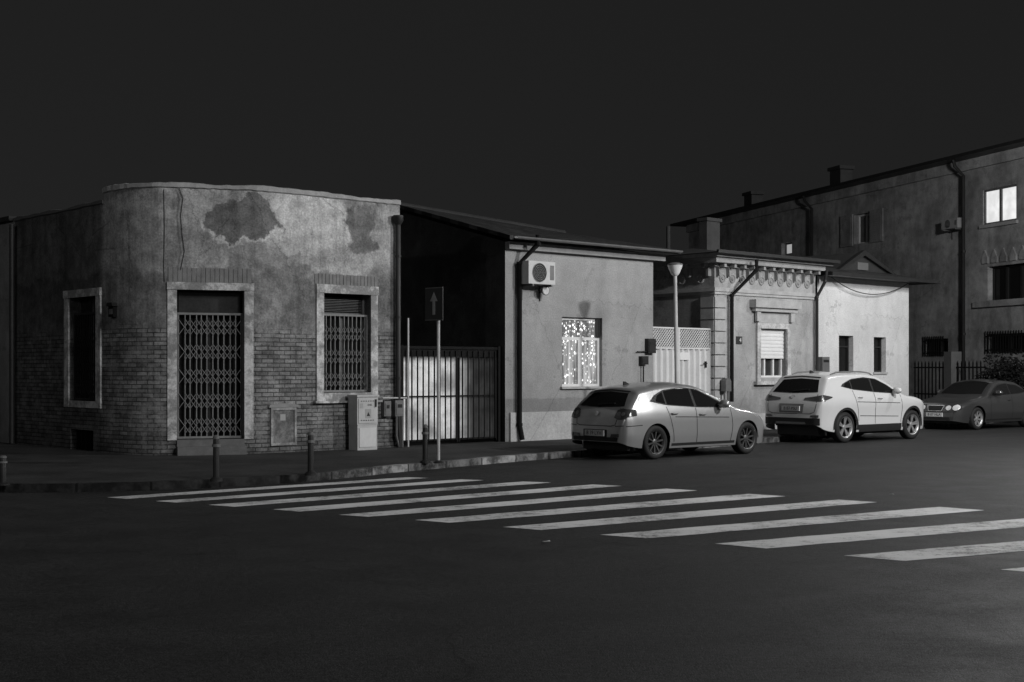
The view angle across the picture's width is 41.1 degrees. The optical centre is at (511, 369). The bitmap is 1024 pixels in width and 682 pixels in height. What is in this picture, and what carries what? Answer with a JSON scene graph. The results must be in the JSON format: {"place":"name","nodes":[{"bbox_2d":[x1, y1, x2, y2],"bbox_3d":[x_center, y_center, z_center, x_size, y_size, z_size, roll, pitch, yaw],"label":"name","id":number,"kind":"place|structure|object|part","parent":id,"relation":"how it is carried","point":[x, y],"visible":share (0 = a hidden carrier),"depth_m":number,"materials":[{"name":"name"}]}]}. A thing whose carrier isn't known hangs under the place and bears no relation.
{"place":"outdoors","nodes":[
{"label":"outdoors","id":0,"kind":"place"},
{"bbox_2d":[0,216,17,443],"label":"neighbour house","id":1,"kind":"structure","parent":0,"point":[6,221],"depth_m":29.74,"materials":[{"name":"paint"}]},
{"bbox_2d":[0,429,781,482],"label":"sidewalk","id":2,"kind":"structure","parent":0,"point":[32,464],"depth_m":23.87,"materials":[{"name":"grey concrete"}]},
{"bbox_2d":[0,455,9,485],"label":"bollard","id":3,"kind":"object","parent":2,"relation":"on","point":[3,462],"visible":1,"depth_m":18.73,"materials":[{"name":"grey metal"}]},
{"bbox_2d":[9,182,403,455],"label":"corner building","id":4,"kind":"structure","parent":2,"relation":"on","point":[240,308],"depth_m":26.20,"materials":[{"name":"paint"}]},
{"bbox_2d":[63,287,101,407],"bbox_3d":[-8.338,-0.419,26.884,0.320,2.320,1.651,0,0,-42],"label":"window","id":5,"kind":"structure","parent":4,"relation":"in","point":[90,359],"depth_m":27.06,"materials":[{"name":"grey stone"}]},
{"bbox_2d":[106,302,117,316],"bbox_3d":[-7.558,-1.134,25.790,0.240,0.270,0.109,0,0,44],"label":"wall lamp","id":6,"kind":"object","parent":4,"relation":"attached to","point":[112,309],"visible":1,"depth_m":25.75,"materials":[{"name":"black metal"}]},
{"bbox_2d":[167,282,253,455],"bbox_3d":[-5.648,-0.020,25.581,1.601,3.220,0.470,0,0,-19],"label":"door","id":7,"kind":"structure","parent":4,"relation":"in","point":[210,337],"depth_m":25.70,"materials":[{"name":"metal"}]},
{"bbox_2d":[268,403,298,445],"bbox_3d":[-4.380,1.043,26.160,0.678,0.805,0.070,0,0,-42],"label":"wall hatch","id":8,"kind":"object","parent":4,"relation":"attached to","point":[283,423],"depth_m":26.15,"materials":[{"name":"metal"}]},
{"bbox_2d":[273,410,293,442],"bbox_3d":[-4.383,1.083,26.164,0.478,0.625,0.020,0,0,-42],"label":"door","id":9,"kind":"structure","parent":8,"relation":"in","point":[283,431],"depth_m":26.16,"materials":[{"name":"grey metal"}]},
{"bbox_2d":[313,284,382,402],"bbox_3d":[-3.342,-0.513,27.241,1.621,2.333,0.370,0,0,-42],"label":"window","id":10,"kind":"structure","parent":4,"relation":"in","point":[342,330],"depth_m":27.33,"materials":[{"name":"metal"}]},
{"bbox_2d":[381,401,390,415],"bbox_3d":[-2.556,0.788,27.750,0.173,0.309,0.135,0,0,-42],"label":"meter box","id":11,"kind":"object","parent":4,"relation":"attached to","point":[385,408],"visible":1,"depth_m":27.70,"materials":[{"name":"grey metal"}]},
{"bbox_2d":[385,403,390,414],"bbox_3d":[-2.517,0.798,27.707,0.133,0.229,0.011,0,0,-42],"label":"door","id":12,"kind":"structure","parent":11,"relation":"in","point":[387,410],"depth_m":27.70,"materials":[{"name":"grey metal"}]},
{"bbox_2d":[382,318,408,446],"bbox_3d":[-2.398,0.280,27.867,0.680,2.687,0.175,0,0,-42],"label":"meter box","id":13,"kind":"object","parent":4,"relation":"attached to","point":[397,408],"visible":0.89,"depth_m":27.93,"materials":[{"name":"grey metal"}]},
{"bbox_2d":[396,403,402,414],"bbox_3d":[-2.290,0.795,27.860,0.175,0.246,0.011,0,0,-42],"label":"door","id":14,"kind":"structure","parent":13,"relation":"in","point":[399,411],"depth_m":27.85,"materials":[{"name":"grey metal"}]},
{"bbox_2d":[210,435,222,481],"bbox_3d":[-4.205,1.255,19.408,0.180,0.660,0.180,0,0,0],"label":"bollard","id":15,"kind":"object","parent":2,"relation":"on","point":[216,446],"visible":1,"depth_m":19.37,"materials":[{"name":"metal"}]},
{"bbox_2d":[305,431,316,475],"bbox_3d":[-3.027,1.255,20.525,0.180,0.660,0.180,0,0,7],"label":"bollard","id":16,"kind":"object","parent":2,"relation":"on","point":[310,442],"visible":1,"depth_m":20.48,"materials":[{"name":"grey metal"}]},
{"bbox_2d":[347,394,378,449],"bbox_3d":[-2.951,1.040,27.104,0.540,1.090,0.360,0,0,-42],"label":"utility cabinet","id":17,"kind":"object","parent":2,"relation":"on","point":[362,416],"visible":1,"depth_m":26.97,"materials":[{"name":"grey metal"}]},
{"bbox_3d":[-2.852,0.810,26.996,0.440,0.490,0.011,0,0,-42],"label":"door","id":18,"kind":"part","parent":17,"relation":"part of","materials":[{"name":"grey metal"}]},
{"bbox_2d":[420,424,429,462],"bbox_3d":[-1.475,1.255,23.195,0.180,0.660,0.180,0,0,-5],"label":"bollard","id":19,"kind":"object","parent":2,"relation":"on","point":[425,432],"visible":1,"depth_m":23.16,"materials":[{"name":"grey metal"}]},
{"bbox_2d":[425,287,443,462],"bbox_3d":[-1.295,0.090,23.235,0.420,2.990,0.180,0,0,42],"label":"one way sign","id":20,"kind":"object","parent":2,"relation":"on","point":[433,303],"visible":1,"depth_m":23.17,"materials":[{"name":"metal"}]},
{"bbox_2d":[401,345,499,445],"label":"yard gate","id":21,"kind":"structure","parent":2,"relation":"on","point":[469,392],"depth_m":29.25,"materials":[{"name":"black metal"}]},
{"bbox_2d":[0,422,999,492],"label":"kerb","id":22,"kind":"structure","parent":2,"relation":"on","point":[171,484],"depth_m":20.81,"materials":[{"name":"concrete"}]},
{"bbox_2d":[667,262,682,382],"bbox_3d":[3.627,-0.399,30.274,0.377,3.972,0.350,0,0,0],"label":"street lamp","id":23,"kind":"object","parent":2,"relation":"on","point":[674,268],"visible":0.68,"depth_m":30.23,"materials":[{"name":"metal"}]},
{"bbox_2d":[721,378,730,400],"bbox_3d":[5.476,0.902,34.920,0.220,1.366,0.160,0,0,-42],"label":"gas meter","id":24,"kind":"object","parent":2,"relation":"on","point":[725,384],"visible":0.55,"depth_m":34.87,"materials":[{"name":"grey metal"}]},
{"bbox_2d":[645,217,839,429],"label":"ornate house","id":25,"kind":"structure","parent":2,"relation":"on","point":[765,306],"depth_m":35.97,"materials":[{"name":"paint"}]},
{"bbox_2d":[653,327,711,393],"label":"lattice gate","id":26,"kind":"structure","parent":25,"relation":"attached to","point":[695,366],"depth_m":34.34,"materials":[{"name":"white metal"}]},
{"bbox_2d":[680,349,709,393],"bbox_3d":[4.628,0.501,34.523,1.182,2.039,0.135,0,0,-42],"label":"door","id":27,"kind":"structure","parent":26,"relation":"in","point":[695,371],"depth_m":34.64,"materials":[{"name":"white metal"}]},
{"bbox_2d":[736,336,741,343],"bbox_3d":[5.914,-0.770,35.546,0.240,0.200,0.022,0,0,-42],"label":"house number plate","id":28,"kind":"object","parent":25,"relation":"attached to","point":[738,339],"visible":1,"depth_m":35.53,"materials":[{"name":"white paint"}]},
{"bbox_2d":[749,299,801,384],"bbox_3d":[6.975,-0.727,36.525,2.003,2.239,0.440,0,0,-42],"label":"window","id":29,"kind":"structure","parent":25,"relation":"in","point":[770,315],"depth_m":36.56,"materials":[{"name":"white paint"}]},
{"bbox_2d":[670,138,1023,399],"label":"two storey house","id":30,"kind":"structure","parent":2,"relation":"on","point":[970,306],"depth_m":51.72,"materials":[{"name":"paint"}]},
{"bbox_2d":[785,242,791,254],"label":"window","id":31,"kind":"structure","parent":30,"relation":"in","point":[788,246],"depth_m":62.70,"materials":[{"name":"grey glass"}]},
{"bbox_2d":[840,208,883,247],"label":"window","id":32,"kind":"structure","parent":30,"relation":"in","point":[870,225],"depth_m":56.62,"materials":[{"name":"black paint"}]},
{"bbox_2d":[923,336,947,355],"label":"window","id":33,"kind":"structure","parent":30,"relation":"in","point":[937,347],"depth_m":51.63,"materials":[{"name":"black glass"}]},
{"bbox_2d":[941,218,961,239],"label":"air conditioner","id":34,"kind":"object","parent":30,"relation":"attached to","point":[951,224],"visible":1,"depth_m":50.03,"materials":[{"name":"white metal"}]},
{"bbox_2d":[979,184,1017,228],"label":"window","id":35,"kind":"structure","parent":30,"relation":"in","point":[999,203],"depth_m":48.05,"materials":[{"name":"grey glass"}]},
{"bbox_2d":[985,330,1023,352],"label":"window","id":36,"kind":"structure","parent":30,"relation":"in","point":[1001,343],"depth_m":47.79,"materials":[{"name":"black glass"}]},
{"bbox_2d":[993,264,1023,299],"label":"window","id":37,"kind":"structure","parent":30,"relation":"in","point":[1008,280],"depth_m":47.93,"materials":[{"name":"black glass"}]},
{"bbox_2d":[804,250,939,395],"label":"pale house","id":38,"kind":"structure","parent":2,"relation":"on","point":[864,310],"depth_m":39.70,"materials":[{"name":"paint"}]},
{"bbox_2d":[819,357,829,371],"bbox_3d":[8.693,-0.137,38.002,0.361,0.444,0.135,0,0,-42],"label":"meter box","id":39,"kind":"object","parent":38,"relation":"attached to","point":[824,363],"visible":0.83,"depth_m":37.91,"materials":[{"name":"grey metal"}]},
{"bbox_2d":[823,359,829,371],"bbox_3d":[8.732,-0.127,37.959,0.321,0.364,0.011,0,0,-42],"label":"door","id":40,"kind":"structure","parent":39,"relation":"in","point":[826,365],"depth_m":37.97,"materials":[{"name":"grey metal"}]},
{"bbox_2d":[839,336,848,370],"bbox_3d":[9.434,-0.412,38.915,0.794,1.117,0.290,0,0,-42],"label":"window","id":41,"kind":"structure","parent":38,"relation":"in","point":[843,340],"depth_m":39.09,"materials":[{"name":"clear glass"}]},
{"bbox_2d":[873,337,887,373],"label":"window","id":42,"kind":"structure","parent":38,"relation":"in","point":[877,340],"depth_m":40.23,"materials":[{"name":"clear glass"}]},
{"bbox_2d":[914,352,986,399],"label":"picket fence","id":43,"kind":"object","parent":2,"relation":"on","point":[951,367],"visible":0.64,"depth_m":45.32,"materials":[{"name":"metal"}]},
{"bbox_2d":[0,421,1023,681],"bbox_3d":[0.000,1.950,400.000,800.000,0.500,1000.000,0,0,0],"label":"road","id":44,"kind":"structure","parent":0,"point":[98,587],"depth_m":11.02,"materials":[{"name":"grey asphalt"}]},
{"bbox_2d":[109,477,1023,570],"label":"crosswalk","id":45,"kind":"structure","parent":44,"relation":"on","point":[959,551],"depth_m":16.12,"materials":[{"name":"paint"}]},
{"bbox_2d":[571,381,763,458],"bbox_3d":[3.233,0.963,27.396,4.373,1.475,2.158,0,0,-40],"label":"parked car","id":46,"kind":"object","parent":44,"relation":"on","point":[651,420],"visible":1,"depth_m":26.29,"materials":[{"name":"silver paint"}]},
{"bbox_3d":[1.789,0.560,26.185,0.307,0.295,1.221,0,0,-40],"label":"rear window","id":47,"kind":"part","parent":46,"relation":"part of","materials":[{"name":"black glass"}]},
{"bbox_3d":[2.808,0.538,26.076,0.240,0.220,0.104,0,0,-40],"label":"side window","id":48,"kind":"part","parent":46,"relation":"part of","materials":[{"name":"black glass"}]},
{"bbox_3d":[3.219,0.536,26.419,0.730,0.346,0.155,0,0,-40],"label":"side window","id":49,"kind":"part","parent":46,"relation":"part of","materials":[{"name":"black glass"}]},
{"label":"side window","id":50,"kind":"part","parent":46,"relation":"part of","materials":[{"name":"black glass"}]},
{"bbox_2d":[765,370,923,442],"bbox_3d":[8.239,0.856,33.350,4.502,1.688,2.237,0,0,-40],"label":"parked car","id":51,"kind":"object","parent":44,"relation":"on","point":[842,406],"visible":0.98,"depth_m":32.18,"materials":[{"name":"white paint"}]},
{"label":"rear window","id":52,"kind":"part","parent":51,"relation":"part of","materials":[{"name":"black glass"}]},
{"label":"side window","id":53,"kind":"part","parent":51,"relation":"part of","materials":[{"name":"black glass"}]},
{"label":"side window","id":54,"kind":"part","parent":51,"relation":"part of","materials":[{"name":"black glass"}]},
{"bbox_2d":[922,378,1023,429],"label":"parked car","id":55,"kind":"object","parent":44,"relation":"on","point":[974,404],"visible":0.94,"depth_m":39.23,"materials":[{"name":"paint"}]},
{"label":"side window","id":56,"kind":"part","parent":55,"relation":"part of","materials":[{"name":"black glass"}]},
{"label":"side window","id":57,"kind":"part","parent":55,"relation":"part of","materials":[{"name":"black glass"}]},
{"bbox_2d":[0,0,1023,252],"label":"sky","id":58,"kind":"structure","parent":0,"point":[618,120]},
{"bbox_2d":[400,202,682,441],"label":"rendered house","id":59,"kind":"structure","parent":0,"point":[575,336],"depth_m":31.45,"materials":[{"name":"paint"}]},
{"bbox_2d":[522,260,554,300],"bbox_3d":[0.548,-1.977,30.397,0.812,0.854,0.404,0,0,-42],"label":"air conditioner","id":60,"kind":"object","parent":59,"relation":"attached to","point":[541,274],"visible":1,"depth_m":30.21,"materials":[{"name":"white metal"}]},
{"bbox_2d":[539,286,549,294],"bbox_3d":[0.687,-1.776,30.653,0.220,0.220,0.230,0,0,-42],"label":"floodlight","id":61,"kind":"object","parent":59,"relation":"attached to","point":[544,290],"visible":1,"depth_m":30.56,"materials":[{"name":"grey metal"}]},
{"bbox_2d":[560,317,605,388],"bbox_3d":[1.596,-0.388,31.698,1.443,1.650,0.250,0,0,-42],"label":"window","id":62,"kind":"structure","parent":59,"relation":"in","point":[580,336],"depth_m":31.76,"materials":[{"name":"grey"}]},
{"bbox_2d":[639,356,648,381],"bbox_3d":[3.188,0.357,32.998,0.245,1.376,0.115,0,0,-42],"label":"meter box","id":63,"kind":"object","parent":59,"relation":"attached to","point":[643,360],"visible":0.79,"depth_m":32.94,"materials":[{"name":"metal"}]},
{"bbox_2d":[637,339,655,352],"bbox_3d":[3.246,-0.581,33.038,0.600,0.350,0.135,0,0,-42],"label":"meter box","id":64,"kind":"object","parent":59,"relation":"attached to","point":[650,345],"visible":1,"depth_m":33.07,"materials":[{"name":"metal"}]},
{"bbox_2d":[649,341,655,351],"bbox_3d":[3.405,-0.571,33.105,0.235,0.270,0.011,0,0,-42],"label":"door","id":65,"kind":"structure","parent":64,"relation":"in","point":[652,348],"depth_m":33.10,"materials":[{"name":"metal"}]},
{"bbox_2d":[973,350,1023,388],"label":"shrub","id":66,"kind":"object","parent":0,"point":[1007,370],"visible":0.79,"depth_m":43.25,"materials":[{"name":"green plant"}]}
]}

